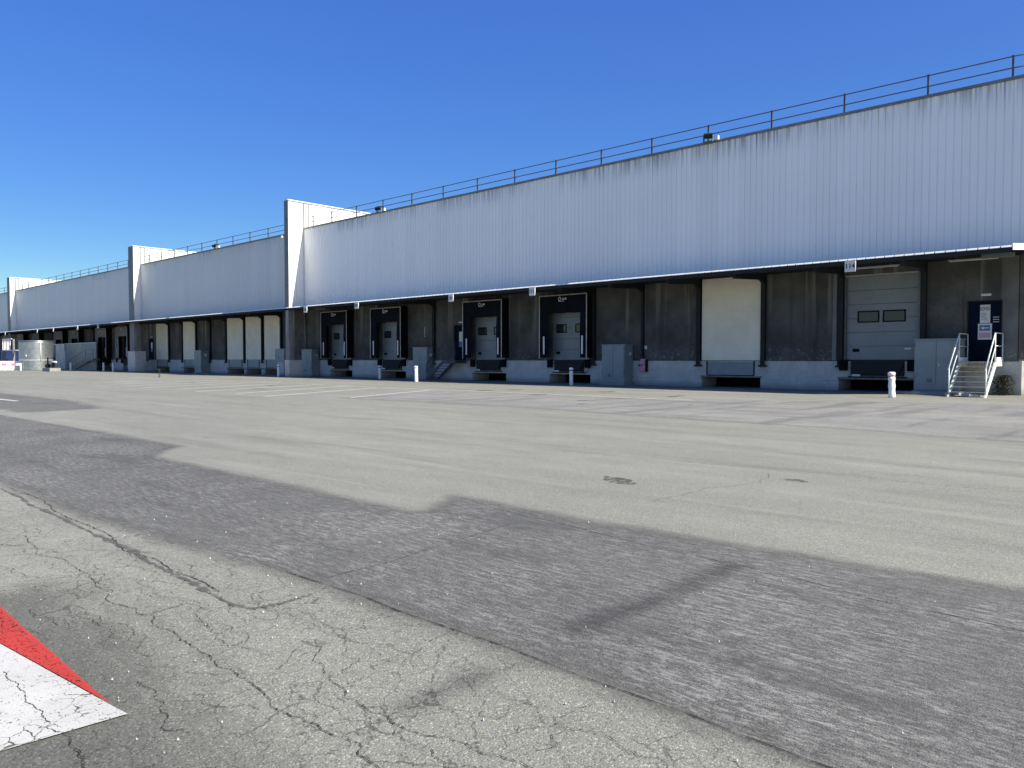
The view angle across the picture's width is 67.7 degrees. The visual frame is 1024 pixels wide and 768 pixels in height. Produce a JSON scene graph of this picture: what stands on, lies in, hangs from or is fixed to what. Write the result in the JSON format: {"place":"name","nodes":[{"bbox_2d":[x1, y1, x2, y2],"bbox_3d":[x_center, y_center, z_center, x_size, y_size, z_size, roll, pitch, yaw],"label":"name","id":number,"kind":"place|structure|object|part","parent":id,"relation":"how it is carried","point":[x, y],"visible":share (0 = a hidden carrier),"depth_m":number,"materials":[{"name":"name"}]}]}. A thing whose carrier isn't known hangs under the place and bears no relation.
{"place":"outdoors","nodes":[
{"label":"outdoors","id":0,"kind":"place"},
{"bbox_2d":[2,338,18,360],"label":"access platform","id":1,"kind":"structure","parent":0,"point":[13,350],"depth_m":90.49,"materials":[{"name":"white paint"}]},
{"bbox_2d":[42,357,60,371],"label":"valve block","id":2,"kind":"structure","parent":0,"point":[53,368],"depth_m":78.22,"materials":[{"name":"concrete"}]},
{"bbox_2d":[0,369,1023,767],"bbox_3d":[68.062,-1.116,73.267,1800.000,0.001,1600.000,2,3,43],"label":"ground","id":3,"kind":"structure","parent":0,"point":[910,513],"depth_m":5.38,"materials":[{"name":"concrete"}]},
{"bbox_2d":[0,350,18,360],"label":"skip","id":4,"kind":"object","parent":3,"relation":"on","point":[9,356],"visible":0.16,"depth_m":94.13,"materials":[{"name":"blue paint"}]},
{"bbox_2d":[0,361,21,369],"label":"barrier","id":5,"kind":"object","parent":3,"relation":"on","point":[9,365],"visible":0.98,"depth_m":86.42,"materials":[{"name":"white paint"}]},
{"bbox_2d":[18,340,54,369],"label":"round tank","id":6,"kind":"object","parent":3,"relation":"on","point":[34,354],"visible":0.89,"depth_m":85.55,"materials":[{"name":"grey metal"}]},
{"bbox_2d":[3,671,85,767],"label":"pavement crack","id":7,"kind":"object","parent":3,"relation":"on","point":[49,722],"visible":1,"depth_m":2.65,"materials":[{"name":"grey asphalt"}]},
{"bbox_2d":[0,394,92,411],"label":"asphalt patch","id":8,"kind":"object","parent":3,"relation":"on","point":[22,403],"visible":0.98,"depth_m":21.68,"materials":[{"name":"grey asphalt"}]},
{"bbox_2d":[0,606,110,703],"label":"painted marking","id":9,"kind":"object","parent":3,"relation":"on","point":[13,641],"visible":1,"depth_m":3.38,"materials":[{"name":"red paint"}]},
{"bbox_2d":[0,644,126,749],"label":"painted marking","id":10,"kind":"object","parent":3,"relation":"on","point":[12,709],"visible":1,"depth_m":2.85,"materials":[{"name":"white paint"}]},
{"bbox_2d":[54,342,96,370],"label":"screen wall","id":11,"kind":"structure","parent":3,"relation":"on","point":[66,353],"depth_m":88.69,"materials":[{"name":"white paint"}]},
{"bbox_2d":[68,349,98,369],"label":"steel stair","id":12,"kind":"object","parent":3,"relation":"on","point":[85,359],"visible":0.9,"depth_m":85.92,"materials":[{"name":"grey metal"}]},
{"bbox_2d":[1,488,311,609],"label":"crack","id":13,"kind":"object","parent":3,"relation":"on","point":[203,589],"visible":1,"depth_m":4.85,"materials":[{"name":"grey asphalt"}]},
{"bbox_2d":[117,562,268,654],"bbox_3d":[-1.817,1.160,4.110,0.196,0.001,2.200,-2,3,-42],"label":"pavement crack","id":14,"kind":"object","parent":3,"relation":"on","point":[197,615],"visible":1,"depth_m":3.86,"materials":[{"name":"grey asphalt"}]},
{"bbox_2d":[19,534,379,767],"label":"pavement crack","id":15,"kind":"object","parent":3,"relation":"on","point":[230,669],"visible":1,"depth_m":3.12,"materials":[{"name":"grey asphalt"}]},
{"bbox_2d":[193,350,209,372],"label":"cabinet","id":16,"kind":"object","parent":3,"relation":"on","point":[201,361],"visible":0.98,"depth_m":68.76,"materials":[{"name":"metal"}]},
{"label":"door","id":17,"kind":"part","parent":16,"relation":"part of","materials":[{"name":"grey metal"}]},
{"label":"door","id":18,"kind":"part","parent":16,"relation":"part of","materials":[{"name":"metal"}]},
{"bbox_2d":[277,365,279,376],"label":"bollard","id":19,"kind":"object","parent":3,"relation":"on","point":[278,370],"visible":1,"depth_m":55.12,"materials":[{"name":"metal"}]},
{"bbox_2d":[275,349,285,375],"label":"cabinet","id":20,"kind":"object","parent":3,"relation":"on","point":[280,356],"visible":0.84,"depth_m":59.38,"materials":[{"name":"metal"}]},
{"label":"door","id":21,"kind":"part","parent":20,"relation":"part of","materials":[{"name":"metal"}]},
{"bbox_2d":[301,349,319,375],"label":"cabinet","id":22,"kind":"object","parent":3,"relation":"on","point":[310,362],"visible":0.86,"depth_m":56.81,"materials":[{"name":"metal"}]},
{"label":"door","id":23,"kind":"part","parent":22,"relation":"part of","materials":[{"name":"grey metal"}]},
{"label":"door","id":24,"kind":"part","parent":22,"relation":"part of","materials":[{"name":"metal"}]},
{"bbox_2d":[324,623,359,671],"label":"pavement crack","id":25,"kind":"object","parent":3,"relation":"on","point":[346,649],"visible":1,"depth_m":3.43,"materials":[{"name":"grey asphalt"}]},
{"bbox_2d":[283,605,412,661],"bbox_3d":[-0.833,1.176,3.624,1.097,0.001,0.135,2,2,40],"label":"pavement crack","id":26,"kind":"object","parent":3,"relation":"on","point":[347,638],"visible":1,"depth_m":3.56,"materials":[{"name":"grey asphalt"}]},
{"bbox_2d":[378,365,380,378],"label":"bollard","id":27,"kind":"object","parent":3,"relation":"on","point":[379,371],"visible":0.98,"depth_m":48.57,"materials":[{"name":"metal"}]},
{"bbox_2d":[357,703,448,767],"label":"pavement crack","id":28,"kind":"object","parent":3,"relation":"on","point":[400,735],"visible":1,"depth_m":2.64,"materials":[{"name":"grey asphalt"}]},
{"bbox_2d":[414,366,417,381],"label":"bollard","id":29,"kind":"object","parent":3,"relation":"on","point":[416,373],"visible":1,"depth_m":43.10,"materials":[{"name":"white metal"}]},
{"bbox_2d":[411,347,433,379],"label":"cabinet","id":30,"kind":"object","parent":3,"relation":"on","point":[422,356],"visible":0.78,"depth_m":48.13,"materials":[{"name":"metal"}]},
{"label":"door","id":31,"kind":"part","parent":30,"relation":"part of","materials":[{"name":"grey metal"}]},
{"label":"door","id":32,"kind":"part","parent":30,"relation":"part of","materials":[{"name":"metal"}]},
{"bbox_2d":[313,639,532,767],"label":"pavement crack","id":33,"kind":"object","parent":3,"relation":"on","point":[402,726],"visible":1,"depth_m":2.70,"materials":[{"name":"grey asphalt"}]},
{"bbox_2d":[409,670,465,719],"bbox_3d":[-0.308,1.197,2.977,0.115,0.001,0.539,1,2,22],"label":"pavement crack","id":34,"kind":"object","parent":3,"relation":"on","point":[436,692],"visible":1,"depth_m":2.93,"materials":[{"name":"grey asphalt"}]},
{"bbox_2d":[426,343,465,379],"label":"steel stair","id":35,"kind":"object","parent":3,"relation":"on","point":[450,362],"visible":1,"depth_m":46.61,"materials":[{"name":"grey metal"}]},
{"bbox_2d":[312,384,676,399],"bbox_3d":[-2.370,0.260,31.267,22.002,0.001,0.160,2,3,43],"label":"yard line","id":36,"kind":"object","parent":3,"relation":"on","point":[508,392],"visible":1,"depth_m":28.42,"materials":[{"name":"white paint"}]},
{"bbox_2d":[40,448,972,767],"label":"gravel chips","id":37,"kind":"object","parent":3,"relation":"on","point":[478,538],"visible":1,"depth_m":3.90,"materials":[{"name":"gravel"}]},
{"bbox_2d":[0,74,1023,395],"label":"warehouse","id":38,"kind":"structure","parent":3,"relation":"on","point":[720,262],"depth_m":35.25,"materials":[{"name":"white metal"}]},
{"bbox_2d":[2,335,7,349],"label":"dock shelter","id":39,"kind":"object","parent":38,"relation":"attached to","point":[5,337],"visible":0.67,"depth_m":112.26,"materials":[{"name":"metal"}]},
{"bbox_2d":[16,334,27,348],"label":"dock shelter","id":40,"kind":"object","parent":38,"relation":"attached to","point":[21,337],"visible":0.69,"depth_m":106.45,"materials":[{"name":"rubber"}]},
{"bbox_2d":[31,333,43,340],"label":"dock shelter","id":41,"kind":"object","parent":38,"relation":"attached to","point":[37,336],"visible":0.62,"depth_m":101.14,"materials":[{"name":"rubber"}]},
{"bbox_2d":[53,331,67,357],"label":"dock shelter","id":42,"kind":"object","parent":38,"relation":"attached to","point":[62,335],"visible":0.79,"depth_m":95.38,"materials":[{"name":"rubber"}]},
{"bbox_2d":[18,260,126,288],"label":"roof guardrail","id":43,"kind":"object","parent":38,"relation":"on","point":[74,275],"visible":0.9,"depth_m":86.33,"materials":[{"name":"metal"}]},
{"bbox_2d":[69,330,83,342],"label":"dock shelter","id":44,"kind":"object","parent":38,"relation":"attached to","point":[75,334],"visible":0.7,"depth_m":91.04,"materials":[{"name":"rubber"}]},
{"bbox_2d":[95,328,111,357],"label":"dock shelter","id":45,"kind":"object","parent":38,"relation":"attached to","point":[106,333],"visible":0.9,"depth_m":84.94,"materials":[{"name":"rubber"}]},
{"bbox_2d":[100,359,110,365],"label":"dock leveller","id":46,"kind":"object","parent":38,"relation":"attached to","point":[107,362],"visible":0.84,"depth_m":85.88,"materials":[{"name":"paint"}]},
{"bbox_2d":[115,326,129,357],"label":"dock shelter","id":47,"kind":"object","parent":38,"relation":"attached to","point":[120,332],"visible":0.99,"depth_m":82.10,"materials":[{"name":"black rubber"}]},
{"bbox_2d":[121,359,127,365],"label":"dock leveller","id":48,"kind":"object","parent":38,"relation":"attached to","point":[124,362],"visible":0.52,"depth_m":82.26,"materials":[{"name":"paint"}]},
{"bbox_2d":[124,336,126,358],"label":"dock door","id":49,"kind":"structure","parent":38,"relation":"in","point":[125,357],"depth_m":82.72,"materials":[{"name":"black metal"}]},
{"bbox_2d":[149,338,153,359],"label":"door","id":50,"kind":"structure","parent":38,"relation":"in","point":[151,341],"depth_m":77.81,"materials":[{"name":"paint"}]},
{"bbox_2d":[144,225,283,261],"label":"roof guardrail","id":51,"kind":"object","parent":38,"relation":"on","point":[268,233],"visible":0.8,"depth_m":64.12,"materials":[{"name":"metal"}]},
{"bbox_2d":[320,310,353,358],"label":"dock shelter","id":52,"kind":"object","parent":38,"relation":"attached to","point":[345,318],"visible":1,"depth_m":54.13,"materials":[{"name":"rubber"}]},
{"bbox_2d":[328,359,351,368],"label":"dock leveller","id":53,"kind":"object","parent":38,"relation":"attached to","point":[337,364],"visible":1,"depth_m":55.07,"materials":[{"name":"paint"}]},
{"bbox_2d":[332,324,350,359],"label":"dock door","id":54,"kind":"structure","parent":38,"relation":"in","point":[337,331],"depth_m":55.59,"materials":[{"name":"grey metal"}]},
{"bbox_2d":[375,206,385,212],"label":"floodlight","id":55,"kind":"object","parent":38,"relation":"attached to","point":[377,208],"visible":1,"depth_m":48.19,"materials":[{"name":"paint"}]},
{"bbox_2d":[370,306,407,358],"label":"dock shelter","id":56,"kind":"object","parent":38,"relation":"attached to","point":[399,315],"visible":1,"depth_m":50.08,"materials":[{"name":"rubber"}]},
{"bbox_2d":[377,359,405,369],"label":"dock leveller","id":57,"kind":"object","parent":38,"relation":"attached to","point":[392,364],"visible":0.98,"depth_m":50.98,"materials":[{"name":"paint"}]},
{"bbox_2d":[382,322,404,359],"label":"dock door","id":58,"kind":"structure","parent":38,"relation":"in","point":[389,341],"depth_m":51.46,"materials":[{"name":"grey metal"}]},
{"bbox_2d":[448,294,453,301],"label":"number sign","id":59,"kind":"object","parent":38,"relation":"attached to","point":[450,297],"visible":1,"depth_m":42.26,"materials":[{"name":"grey metal"}]},
{"bbox_2d":[454,325,465,359],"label":"door","id":60,"kind":"structure","parent":38,"relation":"in","point":[457,328],"depth_m":46.80,"materials":[{"name":"paint"}]},
{"bbox_2d":[462,298,508,358],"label":"dock shelter","id":61,"kind":"object","parent":38,"relation":"attached to","point":[499,308],"visible":1,"depth_m":43.99,"materials":[{"name":"rubber"}]},
{"bbox_2d":[470,359,505,371],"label":"dock leveller","id":62,"kind":"object","parent":38,"relation":"attached to","point":[497,365],"visible":1,"depth_m":44.84,"materials":[{"name":"paint"}]},
{"bbox_2d":[476,316,504,359],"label":"dock door","id":63,"kind":"structure","parent":38,"relation":"in","point":[486,329],"depth_m":45.25,"materials":[{"name":"grey metal"}]},
{"bbox_2d":[529,287,534,295],"bbox_3d":[1.022,-4.644,38.258,0.380,0.440,0.097,2,3,43],"label":"number sign","id":64,"kind":"object","parent":38,"relation":"attached to","point":[531,291],"visible":1,"depth_m":38.21,"materials":[{"name":"grey metal"}]},
{"bbox_2d":[539,292,591,358],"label":"dock shelter","id":65,"kind":"object","parent":38,"relation":"attached to","point":[581,303],"visible":1,"depth_m":40.08,"materials":[{"name":"black rubber"}]},
{"bbox_2d":[547,360,590,372],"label":"dock leveller","id":66,"kind":"object","parent":38,"relation":"attached to","point":[566,365],"visible":1,"depth_m":40.76,"materials":[{"name":"paint"}]},
{"bbox_2d":[553,312,587,359],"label":"dock door","id":67,"kind":"structure","parent":38,"relation":"in","point":[567,329],"depth_m":41.09,"materials":[{"name":"grey metal"}]},
{"bbox_2d":[640,359,647,371],"bbox_3d":[6.483,-0.918,37.559,0.360,0.640,0.183,2,3,43],"label":"alarm box","id":68,"kind":"object","parent":38,"relation":"attached to","point":[643,365],"visible":1,"depth_m":37.48,"materials":[{"name":"pink plastic"}]},
{"bbox_2d":[309,54,1023,225],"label":"roof guardrail","id":69,"kind":"object","parent":38,"relation":"on","point":[772,111],"visible":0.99,"depth_m":32.66,"materials":[{"name":"metal"}]},
{"bbox_2d":[703,133,718,143],"bbox_3d":[8.521,-10.591,32.702,0.677,0.434,0.562,0,2,14],"label":"floodlight","id":70,"kind":"object","parent":38,"relation":"attached to","point":[708,136],"visible":1,"depth_m":32.55,"materials":[{"name":"paint"}]},
{"bbox_2d":[845,259,855,271],"bbox_3d":[12.305,-4.298,27.782,0.380,0.440,0.097,2,3,43],"label":"number sign","id":71,"kind":"object","parent":38,"relation":"attached to","point":[850,266],"visible":1,"depth_m":27.74,"materials":[{"name":"grey metal"}]},
{"bbox_2d":[839,360,913,378],"bbox_3d":[14.414,-0.596,30.205,2.880,0.720,0.165,2,3,43],"label":"dock leveller","id":72,"kind":"object","parent":38,"relation":"attached to","point":[868,368],"visible":0.86,"depth_m":30.21,"materials":[{"name":"paint"}]},
{"bbox_2d":[856,263,899,268],"bbox_3d":[13.778,-4.585,29.241,2.000,0.303,0.120,2,3,43],"label":"strip light","id":73,"kind":"object","parent":38,"relation":"hanging from","point":[880,266],"visible":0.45,"depth_m":29.05,"materials":[{"name":"metal"}]},
{"bbox_2d":[846,273,917,359],"bbox_3d":[14.649,-2.624,30.259,2.680,3.338,0.080,2,3,43],"label":"dock door","id":74,"kind":"structure","parent":38,"relation":"in","point":[876,322],"depth_m":30.24,"materials":[{"name":"grey metal"}]},
{"bbox_2d":[948,257,997,261],"bbox_3d":[16.269,-4.509,26.929,1.600,0.303,0.120,2,3,43],"label":"strip light","id":75,"kind":"object","parent":38,"relation":"hanging from","point":[969,259],"visible":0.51,"depth_m":27.03,"materials":[{"name":"metal"}]},
{"bbox_2d":[966,300,1002,360],"bbox_3d":[17.171,-1.936,27.772,1.110,2.200,0.122,2,3,43],"label":"door","id":76,"kind":"structure","parent":38,"relation":"in","point":[985,316],"depth_m":27.78,"materials":[{"name":"paint"}]},
{"bbox_2d":[0,416,1023,767],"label":"asphalt strip","id":77,"kind":"object","parent":3,"relation":"on","point":[828,662],"visible":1,"depth_m":4.10,"materials":[{"name":"grey asphalt"}]},
{"bbox_2d":[9,487,220,591],"bbox_3d":[-3.368,1.098,5.994,0.096,0.001,4.943,-2,3,-44],"label":"asphalt seam","id":78,"kind":"object","parent":77,"relation":"on","point":[122,547],"visible":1,"depth_m":5.22,"materials":[{"name":"black asphalt"}]},
{"bbox_2d":[325,524,507,578],"bbox_3d":[-0.536,1.121,5.243,0.049,0.001,1.884,1,2,36],"label":"asphalt seam","id":79,"kind":"object","parent":77,"relation":"on","point":[408,555],"visible":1,"depth_m":5.00,"materials":[{"name":"grey asphalt"}]},
{"bbox_2d":[256,561,832,767],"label":"asphalt seam","id":80,"kind":"object","parent":77,"relation":"on","point":[567,670],"visible":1,"depth_m":3.16,"materials":[{"name":"black asphalt"}]},
{"bbox_2d":[508,511,1022,630],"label":"asphalt seam","id":81,"kind":"object","parent":77,"relation":"on","point":[783,575],"visible":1,"depth_m":4.51,"materials":[{"name":"grey asphalt"}]},
{"bbox_2d":[518,704,591,756],"bbox_3d":[0.162,1.207,2.686,0.106,0.001,0.495,1,2,27],"label":"pavement crack","id":82,"kind":"object","parent":3,"relation":"on","point":[552,734],"visible":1,"depth_m":2.63,"materials":[{"name":"grey asphalt"}]},
{"bbox_2d":[490,690,644,756],"bbox_3d":[0.167,1.205,2.732,0.762,0.001,0.084,2,3,43],"label":"pavement crack","id":83,"kind":"object","parent":3,"relation":"on","point":[566,727],"visible":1,"depth_m":2.67,"materials":[{"name":"grey asphalt"}]},
{"bbox_2d":[569,367,572,385],"bbox_3d":[2.874,-0.362,37.071,0.198,0.880,0.195,2,3,43],"label":"bollard","id":84,"kind":"object","parent":3,"relation":"on","point":[570,376],"visible":1,"depth_m":37.00,"materials":[{"name":"white metal"}]},
{"bbox_2d":[599,344,632,384],"bbox_3d":[5.220,-0.970,38.210,1.480,2.020,0.850,2,3,43],"label":"cabinet","id":85,"kind":"object","parent":3,"relation":"on","point":[617,364],"visible":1,"depth_m":37.89,"materials":[{"name":"metal"}]},
{"bbox_3d":[4.773,-1.105,38.214,0.654,1.570,0.024,2,3,43],"label":"door","id":86,"kind":"part","parent":85,"relation":"part of","materials":[{"name":"grey metal"}]},
{"bbox_3d":[5.252,-1.090,37.752,0.654,1.570,0.049,2,3,43],"label":"door","id":87,"kind":"part","parent":85,"relation":"part of","materials":[{"name":"metal"}]},
{"bbox_2d":[604,476,634,483],"bbox_3d":[1.141,1.025,8.165,0.277,0.001,0.657,-1,2,-17],"label":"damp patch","id":88,"kind":"object","parent":3,"relation":"on","point":[628,481],"visible":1,"depth_m":8.20,"materials":[{"name":"grey asphalt"}]},
{"bbox_2d":[348,391,1023,441],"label":"asphalt patch","id":89,"kind":"object","parent":3,"relation":"on","point":[993,422],"visible":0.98,"depth_m":18.80,"materials":[{"name":"grey asphalt"}]},
{"bbox_2d":[566,451,1016,491],"bbox_3d":[2.924,0.996,9.070,6.021,0.001,0.169,1,2,38],"label":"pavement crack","id":90,"kind":"object","parent":3,"relation":"on","point":[791,470],"visible":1,"depth_m":8.71,"materials":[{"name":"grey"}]},
{"bbox_2d":[888,372,895,397],"bbox_3d":[12.725,0.026,25.607,0.249,0.860,0.227,2,3,43],"label":"bollard","id":91,"kind":"object","parent":3,"relation":"on","point":[891,385],"visible":1,"depth_m":25.52,"materials":[{"name":"white metal"}]},
{"bbox_2d":[895,391,947,394],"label":"kerb slab","id":92,"kind":"structure","parent":3,"relation":"on","point":[921,392],"depth_m":27.73,"materials":[{"name":"concrete"}]},
{"bbox_2d":[911,338,965,394],"bbox_3d":[15.799,-0.653,28.285,1.580,2.040,1.000,2,3,43],"label":"cabinet","id":93,"kind":"object","parent":3,"relation":"on","point":[932,358],"visible":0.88,"depth_m":28.00,"materials":[{"name":"metal"}]},
{"bbox_3d":[15.283,-0.797,28.250,0.704,1.570,0.024,2,3,43],"label":"door","id":94,"kind":"part","parent":93,"relation":"part of","materials":[{"name":"grey metal"}]},
{"bbox_3d":[15.799,-0.780,27.754,0.704,1.570,0.049,2,3,43],"label":"door","id":95,"kind":"part","parent":93,"relation":"part of","materials":[{"name":"metal"}]},
{"bbox_2d":[947,332,1003,397],"bbox_3d":[16.238,-0.694,26.742,1.160,2.224,2.740,2,3,43],"label":"steel stair","id":96,"kind":"object","parent":3,"relation":"on","point":[963,362],"visible":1,"depth_m":26.46,"materials":[{"name":"grey metal"}]},
{"bbox_2d":[991,375,1015,395],"bbox_3d":[17.441,0.037,27.106,0.777,0.770,0.515,2,3,43],"label":"shrub","id":97,"kind":"object","parent":3,"relation":"on","point":[1003,381],"visible":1,"depth_m":27.06,"materials":[{"name":"green plant"}]},
{"label":"asphalt patch","id":98,"kind":"structure","parent":3,"relation":"on","visible":0},
{"bbox_2d":[82,607,151,660],"bbox_3d":[-1.886,1.175,3.666,1.101,0.001,0.099,2,3,45],"label":"pavement crack","id":99,"kind":"object","parent":98,"relation":"on","point":[127,626],"visible":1,"depth_m":3.67,"materials":[{"name":"grey asphalt"}]},
{"bbox_2d":[138,682,188,731],"bbox_3d":[-1.323,1.202,2.850,0.070,0.001,0.585,-2,2,-39],"label":"pavement crack","id":100,"kind":"object","parent":98,"relation":"on","point":[164,712],"visible":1,"depth_m":2.78,"materials":[{"name":"grey asphalt"}]},
{"bbox_2d":[197,694,260,709],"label":"pavement crack","id":101,"kind":"object","parent":98,"relation":"on","point":[224,706],"visible":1,"depth_m":2.85,"materials":[{"name":"grey asphalt"}]},
{"bbox_2d":[0,0,1023,292],"label":"sky","id":102,"kind":"structure","parent":0,"point":[164,124],"materials":[{"name":"blue"}]},
{"bbox_2d":[961,393,970,396],"bbox_3d":[15.609,0.374,26.269,0.250,0.120,0.200,2,3,43],"label":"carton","id":103,"kind":"object","parent":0,"point":[965,394],"visible":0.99,"depth_m":26.20,"materials":[{"name":"white cardboard"}]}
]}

